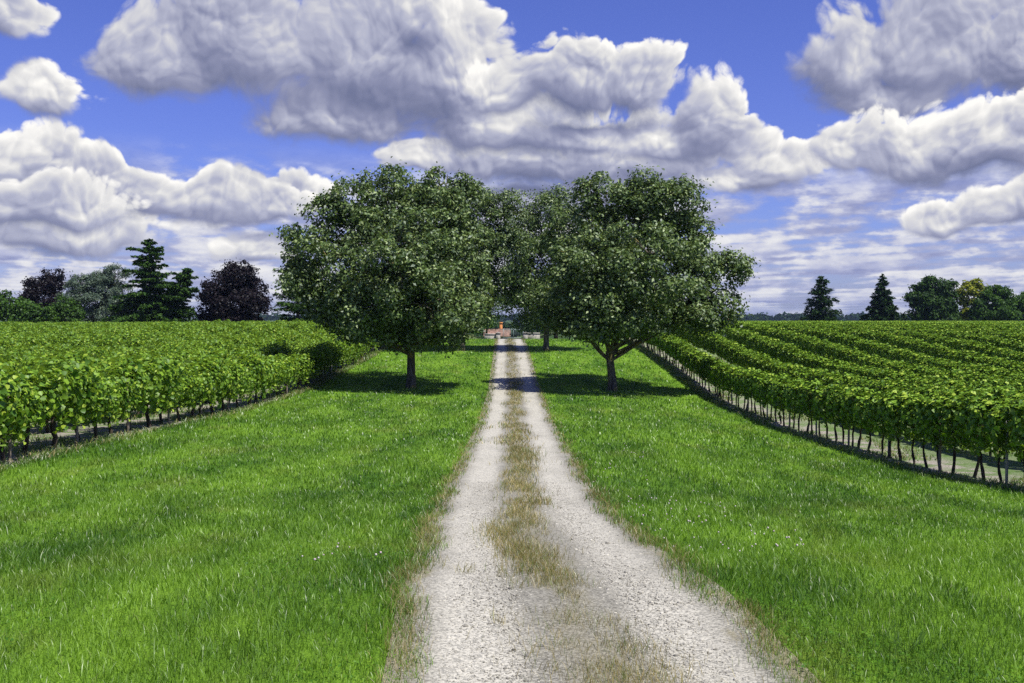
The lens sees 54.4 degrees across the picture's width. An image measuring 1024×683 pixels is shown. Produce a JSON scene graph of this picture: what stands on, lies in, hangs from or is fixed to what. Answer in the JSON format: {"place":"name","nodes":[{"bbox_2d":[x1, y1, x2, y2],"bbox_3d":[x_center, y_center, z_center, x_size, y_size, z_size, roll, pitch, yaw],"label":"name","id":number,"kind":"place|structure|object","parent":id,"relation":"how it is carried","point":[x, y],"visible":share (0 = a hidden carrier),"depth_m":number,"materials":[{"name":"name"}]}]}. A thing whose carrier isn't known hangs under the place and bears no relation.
{"place":"outdoors","nodes":[
{"label":"outdoors","id":0,"kind":"place"},
{"bbox_2d":[0,319,1023,682],"bbox_3d":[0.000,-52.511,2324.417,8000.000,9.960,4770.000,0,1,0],"label":"ground","id":1,"kind":"structure","parent":0,"point":[964,463],"depth_m":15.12,"materials":[{"name":"green plant"}]},
{"bbox_2d":[0,352,38,370],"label":"grapevine","id":2,"kind":"object","parent":1,"relation":"on","point":[6,358],"visible":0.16,"depth_m":31.87,"materials":[{"name":"green plant"}]},
{"bbox_2d":[0,382,50,460],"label":"grapevine","id":3,"kind":"object","parent":1,"relation":"on","point":[22,427],"visible":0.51,"depth_m":18.97,"materials":[{"name":"green plant"}]},
{"bbox_2d":[0,289,59,322],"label":"round bush","id":4,"kind":"object","parent":1,"relation":"on","point":[21,309],"visible":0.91,"depth_m":132.95,"materials":[{"name":"green plant"}]},
{"bbox_2d":[0,365,62,454],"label":"grapevine","id":5,"kind":"object","parent":1,"relation":"on","point":[24,377],"visible":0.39,"depth_m":19.93,"materials":[{"name":"green plant"}]},
{"bbox_2d":[17,267,69,307],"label":"copper beech","id":6,"kind":"object","parent":1,"relation":"on","point":[50,285],"visible":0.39,"depth_m":152.42,"materials":[{"name":"purple plant"}]},
{"bbox_2d":[20,350,94,417],"bbox_3d":[-11.694,1.298,25.947,1.460,2.150,2.714,0,1,3],"label":"grapevine","id":7,"kind":"object","parent":1,"relation":"on","point":[70,358],"visible":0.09,"depth_m":25.87,"materials":[{"name":"green plant"}]},
{"bbox_2d":[13,355,106,447],"bbox_3d":[-9.690,1.324,21.168,1.884,2.052,2.404,0,1,-3],"label":"grapevine","id":8,"kind":"object","parent":1,"relation":"on","point":[57,374],"visible":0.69,"depth_m":21.09,"materials":[{"name":"green plant"}]},
{"bbox_2d":[47,294,86,321],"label":"bush","id":9,"kind":"object","parent":1,"relation":"on","point":[69,308],"visible":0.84,"depth_m":136.43,"materials":[{"name":"green plant"}]},
{"bbox_2d":[55,351,96,369],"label":"grapevine","id":10,"kind":"object","parent":1,"relation":"on","point":[84,360],"visible":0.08,"depth_m":27.04,"materials":[{"name":"green plant"}]},
{"bbox_2d":[39,362,117,441],"bbox_3d":[-9.727,1.399,22.325,1.543,1.882,2.219,1,2,27],"label":"grapevine","id":11,"kind":"object","parent":1,"relation":"on","point":[93,414],"visible":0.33,"depth_m":22.34,"materials":[{"name":"green plant"}]},
{"bbox_2d":[69,375,122,437],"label":"grapevine","id":12,"kind":"object","parent":1,"relation":"on","point":[115,405],"visible":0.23,"depth_m":23.35,"materials":[{"name":"green plant"}]},
{"bbox_2d":[54,262,139,322],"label":"blue cedar","id":13,"kind":"object","parent":1,"relation":"on","point":[92,289],"visible":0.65,"depth_m":142.38,"materials":[{"name":"green plant"}]},
{"bbox_2d":[97,356,133,419],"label":"grapevine","id":14,"kind":"object","parent":1,"relation":"on","point":[110,359],"visible":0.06,"depth_m":28.73,"materials":[{"name":"green plant"}]},
{"bbox_2d":[88,373,145,433],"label":"grapevine","id":15,"kind":"object","parent":1,"relation":"on","point":[124,410],"visible":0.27,"depth_m":24.47,"materials":[{"name":"green plant"}]},
{"bbox_2d":[98,356,158,429],"bbox_3d":[-9.868,1.369,25.647,1.785,1.990,2.285,0,1,5],"label":"grapevine","id":16,"kind":"object","parent":1,"relation":"on","point":[110,369],"visible":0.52,"depth_m":25.45,"materials":[{"name":"green plant"}]},
{"bbox_2d":[101,238,199,322],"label":"dark cedar","id":17,"kind":"object","parent":1,"relation":"on","point":[156,297],"visible":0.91,"depth_m":138.86,"materials":[{"name":"green plant"}]},
{"bbox_2d":[119,353,188,426],"bbox_3d":[-9.656,1.343,26.649,1.862,2.074,2.574,0,1,-2],"label":"grapevine","id":18,"kind":"object","parent":1,"relation":"on","point":[164,387],"visible":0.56,"depth_m":26.58,"materials":[{"name":"green plant"}]},
{"bbox_2d":[0,320,323,357],"bbox_3d":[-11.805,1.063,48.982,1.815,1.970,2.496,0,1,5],"label":"grapevine","id":19,"kind":"object","parent":1,"relation":"on","point":[112,341],"visible":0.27,"depth_m":56.08,"materials":[{"name":"green plant"}]},
{"bbox_2d":[142,375,186,423],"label":"grapevine","id":20,"kind":"object","parent":1,"relation":"on","point":[176,400],"visible":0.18,"depth_m":27.75,"materials":[{"name":"green plant"}]},
{"bbox_2d":[0,320,329,451],"bbox_3d":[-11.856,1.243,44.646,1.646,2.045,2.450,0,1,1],"label":"grapevine","id":21,"kind":"object","parent":1,"relation":"on","point":[7,383],"visible":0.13,"depth_m":50.64,"materials":[{"name":"green plant"}]},
{"bbox_2d":[0,321,335,373],"bbox_3d":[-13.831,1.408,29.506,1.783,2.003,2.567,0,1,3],"label":"grapevine","id":22,"kind":"object","parent":1,"relation":"on","point":[98,349],"visible":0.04,"depth_m":53.89,"materials":[{"name":"green plant"}]},
{"bbox_2d":[0,319,339,360],"bbox_3d":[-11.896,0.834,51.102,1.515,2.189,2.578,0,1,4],"label":"grapevine","id":23,"kind":"object","parent":1,"relation":"on","point":[131,342],"visible":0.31,"depth_m":59.26,"materials":[{"name":"green plant"}]},
{"bbox_2d":[0,319,339,414],"bbox_3d":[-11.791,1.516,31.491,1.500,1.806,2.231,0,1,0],"label":"grapevine","id":24,"kind":"object","parent":1,"relation":"on","point":[158,345],"depth_m":56.99,"materials":[{"name":"green plant"}]},
{"bbox_2d":[0,320,342,404],"bbox_3d":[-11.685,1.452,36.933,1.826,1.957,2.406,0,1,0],"label":"grapevine","id":25,"kind":"object","parent":1,"relation":"on","point":[29,329],"visible":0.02,"depth_m":60.07,"materials":[{"name":"green plant"}]},
{"bbox_2d":[155,364,203,420],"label":"grapevine","id":26,"kind":"object","parent":1,"relation":"on","point":[191,396],"visible":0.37,"depth_m":28.86,"materials":[{"name":"green plant"}]},
{"bbox_2d":[177,361,217,417],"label":"grapevine","id":27,"kind":"object","parent":1,"relation":"on","point":[208,389],"visible":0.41,"depth_m":29.98,"materials":[{"name":"green plant"}]},
{"bbox_2d":[183,355,230,414],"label":"grapevine","id":28,"kind":"object","parent":1,"relation":"on","point":[216,367],"visible":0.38,"depth_m":31.05,"materials":[{"name":"green plant"}]},
{"bbox_2d":[199,355,235,413],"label":"grapevine","id":29,"kind":"object","parent":1,"relation":"on","point":[219,361],"visible":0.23,"depth_m":32.26,"materials":[{"name":"green plant"}]},
{"bbox_2d":[206,348,232,361],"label":"grapevine","id":30,"kind":"object","parent":1,"relation":"on","point":[219,356],"visible":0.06,"depth_m":39.06,"materials":[{"name":"green plant"}]},
{"bbox_2d":[205,358,250,412],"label":"grapevine","id":31,"kind":"object","parent":1,"relation":"on","point":[240,371],"visible":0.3,"depth_m":33.18,"materials":[{"name":"green plant"}]},
{"bbox_2d":[193,258,272,321],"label":"copper beech","id":32,"kind":"object","parent":1,"relation":"on","point":[247,297],"visible":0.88,"depth_m":140.12,"materials":[{"name":"purple plant"}]},
{"bbox_2d":[216,361,250,409],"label":"grapevine","id":33,"kind":"object","parent":1,"relation":"on","point":[240,391],"visible":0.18,"depth_m":34.15,"materials":[{"name":"green plant"}]},
{"bbox_2d":[230,367,255,407],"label":"grapevine","id":34,"kind":"object","parent":1,"relation":"on","point":[252,381],"visible":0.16,"depth_m":35.49,"materials":[{"name":"green plant"}]},
{"bbox_2d":[233,352,273,405],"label":"grapevine","id":35,"kind":"object","parent":1,"relation":"on","point":[254,361],"visible":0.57,"depth_m":36.46,"materials":[{"name":"green plant"}]},
{"bbox_2d":[243,364,274,402],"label":"grapevine","id":36,"kind":"object","parent":1,"relation":"on","point":[264,386],"visible":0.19,"depth_m":37.60,"materials":[{"name":"green plant"}]},
{"bbox_2d":[252,354,284,399],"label":"grapevine","id":37,"kind":"object","parent":1,"relation":"on","point":[269,360],"visible":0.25,"depth_m":38.74,"materials":[{"name":"green plant"}]},
{"bbox_2d":[271,355,292,396],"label":"grapevine","id":38,"kind":"object","parent":1,"relation":"on","point":[285,372],"visible":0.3,"depth_m":40.71,"materials":[{"name":"green plant"}]},
{"bbox_2d":[271,353,299,392],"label":"grapevine","id":39,"kind":"object","parent":1,"relation":"on","point":[292,365],"visible":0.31,"depth_m":42.00,"materials":[{"name":"green plant"}]},
{"bbox_2d":[270,222,320,320],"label":"feathery pine","id":40,"kind":"object","parent":1,"relation":"on","point":[287,306],"visible":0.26,"depth_m":117.28,"materials":[{"name":"green plant"}]},
{"bbox_2d":[284,353,314,388],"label":"grapevine","id":41,"kind":"object","parent":1,"relation":"on","point":[303,371],"visible":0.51,"depth_m":44.08,"materials":[{"name":"green plant"}]},
{"bbox_2d":[292,346,326,386],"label":"grapevine","id":42,"kind":"object","parent":1,"relation":"on","point":[317,365],"visible":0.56,"depth_m":46.44,"materials":[{"name":"green plant"}]},
{"bbox_2d":[306,343,333,378],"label":"grapevine","id":43,"kind":"object","parent":1,"relation":"on","point":[329,359],"visible":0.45,"depth_m":49.67,"materials":[{"name":"green plant"}]},
{"bbox_2d":[314,337,343,372],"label":"grapevine","id":44,"kind":"object","parent":1,"relation":"on","point":[337,346],"visible":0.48,"depth_m":52.93,"materials":[{"name":"green plant"}]},
{"bbox_2d":[324,336,351,368],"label":"grapevine","id":45,"kind":"object","parent":1,"relation":"on","point":[346,352],"visible":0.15,"depth_m":54.84,"materials":[{"name":"green plant"}]},
{"bbox_2d":[269,156,503,388],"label":"walnut tree","id":46,"kind":"object","parent":1,"relation":"on","point":[452,305],"visible":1,"depth_m":45.44,"materials":[{"name":"green plant"}]},
{"bbox_2d":[382,180,506,350],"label":"walnut tree","id":47,"kind":"object","parent":1,"relation":"on","point":[482,207],"visible":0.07,"depth_m":69.33,"materials":[{"name":"green plant"}]},
{"bbox_2d":[473,286,513,334],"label":"young tree","id":48,"kind":"object","parent":1,"relation":"on","point":[499,309],"visible":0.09,"depth_m":103.84,"materials":[{"name":"green plant"}]},
{"bbox_2d":[0,337,1023,492],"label":"vineyard weeds","id":49,"kind":"object","parent":1,"relation":"on","point":[643,349],"visible":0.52,"depth_m":28.49,"materials":[{"name":"green plant"}]},
{"bbox_2d":[0,443,1023,682],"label":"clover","id":50,"kind":"object","parent":1,"relation":"on","point":[786,633],"depth_m":9.34,"materials":[{"name":"green plant"}]},
{"bbox_2d":[478,180,600,350],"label":"walnut tree","id":51,"kind":"object","parent":1,"relation":"on","point":[522,282],"visible":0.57,"depth_m":68.80,"materials":[{"name":"green plant"}]},
{"bbox_2d":[345,338,828,682],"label":"dry grass","id":52,"kind":"structure","parent":1,"relation":"on","point":[523,451],"depth_m":9.16,"materials":[{"name":"beige plant"}]},
{"bbox_2d":[196,311,1022,337],"bbox_3d":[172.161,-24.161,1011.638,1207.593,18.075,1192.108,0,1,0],"label":"distant wood","id":53,"kind":"object","parent":1,"relation":"on","point":[761,316],"visible":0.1,"depth_m":1274.16,"materials":[{"name":"green plant"}]},
{"bbox_2d":[526,163,760,391],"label":"walnut tree","id":54,"kind":"object","parent":1,"relation":"on","point":[627,267],"visible":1,"depth_m":45.82,"materials":[{"name":"green plant"}]},
{"bbox_2d":[699,357,714,392],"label":"grapevine","id":55,"kind":"object","parent":1,"relation":"on","point":[705,370],"visible":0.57,"depth_m":48.61,"materials":[{"name":"green plant"}]},
{"bbox_2d":[709,362,729,399],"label":"grapevine","id":56,"kind":"object","parent":1,"relation":"on","point":[714,370],"visible":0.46,"depth_m":45.71,"materials":[{"name":"green plant"}]},
{"bbox_2d":[718,363,735,402],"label":"grapevine","id":57,"kind":"object","parent":1,"relation":"on","point":[721,371],"visible":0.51,"depth_m":44.88,"materials":[{"name":"green plant"}]},
{"bbox_2d":[732,369,746,408],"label":"grapevine","id":58,"kind":"object","parent":1,"relation":"on","point":[736,375],"visible":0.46,"depth_m":41.73,"materials":[{"name":"green plant"}]},
{"bbox_2d":[733,369,756,410],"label":"grapevine","id":59,"kind":"object","parent":1,"relation":"on","point":[739,389],"visible":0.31,"depth_m":41.14,"materials":[{"name":"green plant"}]},
{"bbox_2d":[742,368,766,413],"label":"grapevine","id":60,"kind":"object","parent":1,"relation":"on","point":[749,379],"visible":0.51,"depth_m":39.63,"materials":[{"name":"green plant"}]},
{"bbox_2d":[751,369,768,414],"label":"grapevine","id":61,"kind":"object","parent":1,"relation":"on","point":[754,383],"visible":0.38,"depth_m":38.90,"materials":[{"name":"green plant"}]},
{"bbox_2d":[754,370,771,417],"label":"grapevine","id":62,"kind":"object","parent":1,"relation":"on","point":[757,386],"visible":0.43,"depth_m":38.16,"materials":[{"name":"green plant"}]},
{"bbox_2d":[758,372,783,419],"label":"grapevine","id":63,"kind":"object","parent":1,"relation":"on","point":[763,397],"visible":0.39,"depth_m":37.17,"materials":[{"name":"green plant"}]},
{"bbox_2d":[759,371,784,421],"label":"grapevine","id":64,"kind":"object","parent":1,"relation":"on","point":[781,375],"visible":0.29,"depth_m":36.98,"materials":[{"name":"green plant"}]},
{"bbox_2d":[766,373,789,423],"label":"grapevine","id":65,"kind":"object","parent":1,"relation":"on","point":[768,385],"visible":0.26,"depth_m":36.16,"materials":[{"name":"green plant"}]},
{"bbox_2d":[768,375,796,426],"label":"grapevine","id":66,"kind":"object","parent":1,"relation":"on","point":[773,398],"visible":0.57,"depth_m":35.05,"materials":[{"name":"green plant"}]},
{"bbox_2d":[782,377,812,430],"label":"grapevine","id":67,"kind":"object","parent":1,"relation":"on","point":[789,390],"visible":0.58,"depth_m":33.64,"materials":[{"name":"green plant"}]},
{"bbox_2d":[791,380,817,431],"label":"grapevine","id":68,"kind":"object","parent":1,"relation":"on","point":[794,404],"visible":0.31,"depth_m":33.07,"materials":[{"name":"green plant"}]},
{"bbox_2d":[594,321,1023,448],"bbox_3d":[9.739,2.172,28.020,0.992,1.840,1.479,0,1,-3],"label":"grapevine","id":69,"kind":"object","parent":1,"relation":"on","point":[875,348],"visible":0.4,"depth_m":53.21,"materials":[{"name":"green plant"}]},
{"bbox_2d":[594,320,1023,443],"bbox_3d":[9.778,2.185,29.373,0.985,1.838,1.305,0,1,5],"label":"grapevine","id":70,"kind":"object","parent":1,"relation":"on","point":[801,338],"visible":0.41,"depth_m":54.89,"materials":[{"name":"green plant"}]},
{"bbox_2d":[595,320,1023,428],"bbox_3d":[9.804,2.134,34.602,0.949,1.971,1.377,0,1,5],"label":"grapevine","id":71,"kind":"object","parent":1,"relation":"on","point":[817,362],"visible":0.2,"depth_m":57.44,"materials":[{"name":"green plant"}]},
{"bbox_2d":[796,378,825,431],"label":"grapevine","id":72,"kind":"object","parent":1,"relation":"on","point":[803,387],"visible":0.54,"depth_m":32.23,"materials":[{"name":"green plant"}]},
{"bbox_2d":[802,384,832,436],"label":"grapevine","id":73,"kind":"object","parent":1,"relation":"on","point":[811,409],"visible":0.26,"depth_m":31.69,"materials":[{"name":"green plant"}]},
{"bbox_2d":[796,275,842,320],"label":"spruce","id":74,"kind":"object","parent":1,"relation":"on","point":[819,311],"visible":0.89,"depth_m":204.89,"materials":[{"name":"green plant"}]},
{"bbox_2d":[805,382,841,437],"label":"grapevine","id":75,"kind":"object","parent":1,"relation":"on","point":[818,392],"visible":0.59,"depth_m":30.59,"materials":[{"name":"green plant"}]},
{"bbox_2d":[637,320,1023,453],"bbox_3d":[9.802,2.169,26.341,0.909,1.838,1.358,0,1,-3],"label":"grapevine","id":76,"kind":"object","parent":1,"relation":"on","point":[978,348],"visible":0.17,"depth_m":55.31,"materials":[{"name":"green plant"}]},
{"bbox_2d":[819,381,847,440],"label":"grapevine","id":77,"kind":"object","parent":1,"relation":"on","point":[828,390],"visible":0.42,"depth_m":30.11,"materials":[{"name":"green plant"}]},
{"bbox_2d":[833,386,862,446],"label":"grapevine","id":78,"kind":"object","parent":1,"relation":"on","point":[840,407],"visible":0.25,"depth_m":28.58,"materials":[{"name":"green plant"}]},
{"bbox_2d":[673,321,1023,436],"bbox_3d":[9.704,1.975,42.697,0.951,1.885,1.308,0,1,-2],"label":"grapevine","id":79,"kind":"object","parent":1,"relation":"on","point":[1006,352],"visible":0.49,"depth_m":53.07,"materials":[{"name":"green plant"}]},
{"bbox_2d":[676,320,1023,479],"bbox_3d":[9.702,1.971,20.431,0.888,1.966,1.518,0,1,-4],"label":"grapevine","id":80,"kind":"object","parent":1,"relation":"on","point":[962,418],"visible":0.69,"depth_m":51.29,"materials":[{"name":"green plant"}]},
{"bbox_2d":[850,386,883,450],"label":"grapevine","id":81,"kind":"object","parent":1,"relation":"on","point":[856,415],"visible":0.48,"depth_m":27.03,"materials":[{"name":"green plant"}]},
{"bbox_2d":[859,273,903,320],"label":"spruce","id":82,"kind":"object","parent":1,"relation":"on","point":[883,307],"visible":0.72,"depth_m":204.89,"materials":[{"name":"green plant"}]},
{"bbox_2d":[863,385,911,457],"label":"grapevine","id":83,"kind":"object","parent":1,"relation":"on","point":[868,405],"visible":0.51,"depth_m":25.67,"materials":[{"name":"green plant"}]},
{"bbox_2d":[876,389,916,459],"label":"grapevine","id":84,"kind":"object","parent":1,"relation":"on","point":[891,407],"visible":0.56,"depth_m":24.80,"materials":[{"name":"green plant"}]},
{"bbox_2d":[878,378,914,435],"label":"grapevine","id":85,"kind":"object","parent":1,"relation":"on","point":[903,385],"visible":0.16,"depth_m":31.95,"materials":[{"name":"green plant"}]},
{"bbox_2d":[901,381,928,417],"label":"grapevine","id":86,"kind":"object","parent":1,"relation":"on","point":[917,388],"visible":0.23,"depth_m":30.51,"materials":[{"name":"green plant"}]},
{"bbox_2d":[893,392,938,463],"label":"grapevine","id":87,"kind":"object","parent":1,"relation":"on","point":[902,418],"visible":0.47,"depth_m":24.17,"materials":[{"name":"green plant"}]},
{"bbox_2d":[902,393,952,467],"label":"grapevine","id":88,"kind":"object","parent":1,"relation":"on","point":[910,420],"visible":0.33,"depth_m":23.40,"materials":[{"name":"green plant"}]},
{"bbox_2d":[917,381,946,398],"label":"grapevine","id":89,"kind":"object","parent":1,"relation":"on","point":[925,391],"visible":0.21,"depth_m":29.62,"materials":[{"name":"green plant"}]},
{"bbox_2d":[900,274,964,320],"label":"leafy tree","id":90,"kind":"object","parent":1,"relation":"on","point":[928,298],"visible":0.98,"depth_m":204.16,"materials":[{"name":"green plant"}]},
{"bbox_2d":[913,389,965,469],"bbox_3d":[9.747,2.068,22.628,0.945,1.966,1.542,0,1,3],"label":"grapevine","id":91,"kind":"object","parent":1,"relation":"on","point":[919,410],"visible":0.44,"depth_m":22.72,"materials":[{"name":"green plant"}]},
{"bbox_2d":[920,390,981,472],"bbox_3d":[9.714,2.050,21.952,1.020,1.943,1.421,0,1,3],"label":"grapevine","id":92,"kind":"object","parent":1,"relation":"on","point":[946,415],"visible":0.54,"depth_m":22.00,"materials":[{"name":"green plant"}]},
{"bbox_2d":[939,383,971,450],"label":"grapevine","id":93,"kind":"object","parent":1,"relation":"on","point":[963,388],"visible":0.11,"depth_m":27.46,"materials":[{"name":"green plant"}]},
{"bbox_2d":[940,390,996,477],"bbox_3d":[9.843,2.015,21.170,1.022,1.961,1.355,0,1,0],"label":"grapevine","id":94,"kind":"object","parent":1,"relation":"on","point":[960,427],"visible":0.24,"depth_m":21.29,"materials":[{"name":"green plant"}]},
{"bbox_2d":[956,278,988,320],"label":"golden tree","id":95,"kind":"object","parent":1,"relation":"on","point":[971,286],"visible":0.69,"depth_m":205.16,"materials":[{"name":"yellow plant"}]},
{"bbox_2d":[967,284,1023,320],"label":"leafy tree","id":96,"kind":"object","parent":1,"relation":"on","point":[1001,306],"visible":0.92,"depth_m":201.17,"materials":[{"name":"green plant"}]},
{"bbox_2d":[967,396,1023,480],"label":"grapevine","id":97,"kind":"object","parent":1,"relation":"on","point":[991,416],"visible":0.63,"depth_m":19.66,"materials":[{"name":"green plant"}]},
{"bbox_2d":[979,387,1023,458],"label":"grapevine","id":98,"kind":"object","parent":1,"relation":"on","point":[1005,392],"visible":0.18,"depth_m":25.22,"materials":[{"name":"green plant"}]},
{"bbox_2d":[1005,421,1008,484],"bbox_3d":[9.700,2.134,19.511,0.050,1.750,0.032,0,2,17],"label":"trellis stake","id":99,"kind":"object","parent":1,"relation":"on","point":[1006,464],"visible":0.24,"depth_m":19.51,"materials":[{"name":"brown wood"}]},
{"bbox_2d":[991,396,1023,465],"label":"grapevine","id":100,"kind":"object","parent":1,"relation":"on","point":[1018,455],"visible":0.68,"depth_m":19.15,"materials":[{"name":"green plant"}]},
{"bbox_2d":[995,381,1023,396],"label":"grapevine","id":101,"kind":"object","parent":1,"relation":"on","point":[1009,386],"visible":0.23,"depth_m":30.07,"materials":[{"name":"green plant"}]},
{"bbox_2d":[1009,403,1023,451],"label":"grapevine","id":102,"kind":"object","parent":1,"relation":"on","point":[1020,428],"visible":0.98,"depth_m":18.53,"materials":[{"name":"green plant"}]},
{"bbox_2d":[1014,291,1023,320],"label":"hedge bush","id":103,"kind":"object","parent":1,"relation":"on","point":[1020,302],"visible":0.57,"depth_m":204.35,"materials":[{"name":"green plant"}]},
{"bbox_2d":[0,0,1023,318],"label":"sky","id":104,"kind":"structure","parent":0,"point":[849,143],"materials":[{"name":"blue"}]},
{"bbox_2d":[382,339,820,682],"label":"gravel track","id":105,"kind":"structure","parent":0,"point":[479,469],"depth_m":7.32,"materials":[{"name":"grey gravel"}]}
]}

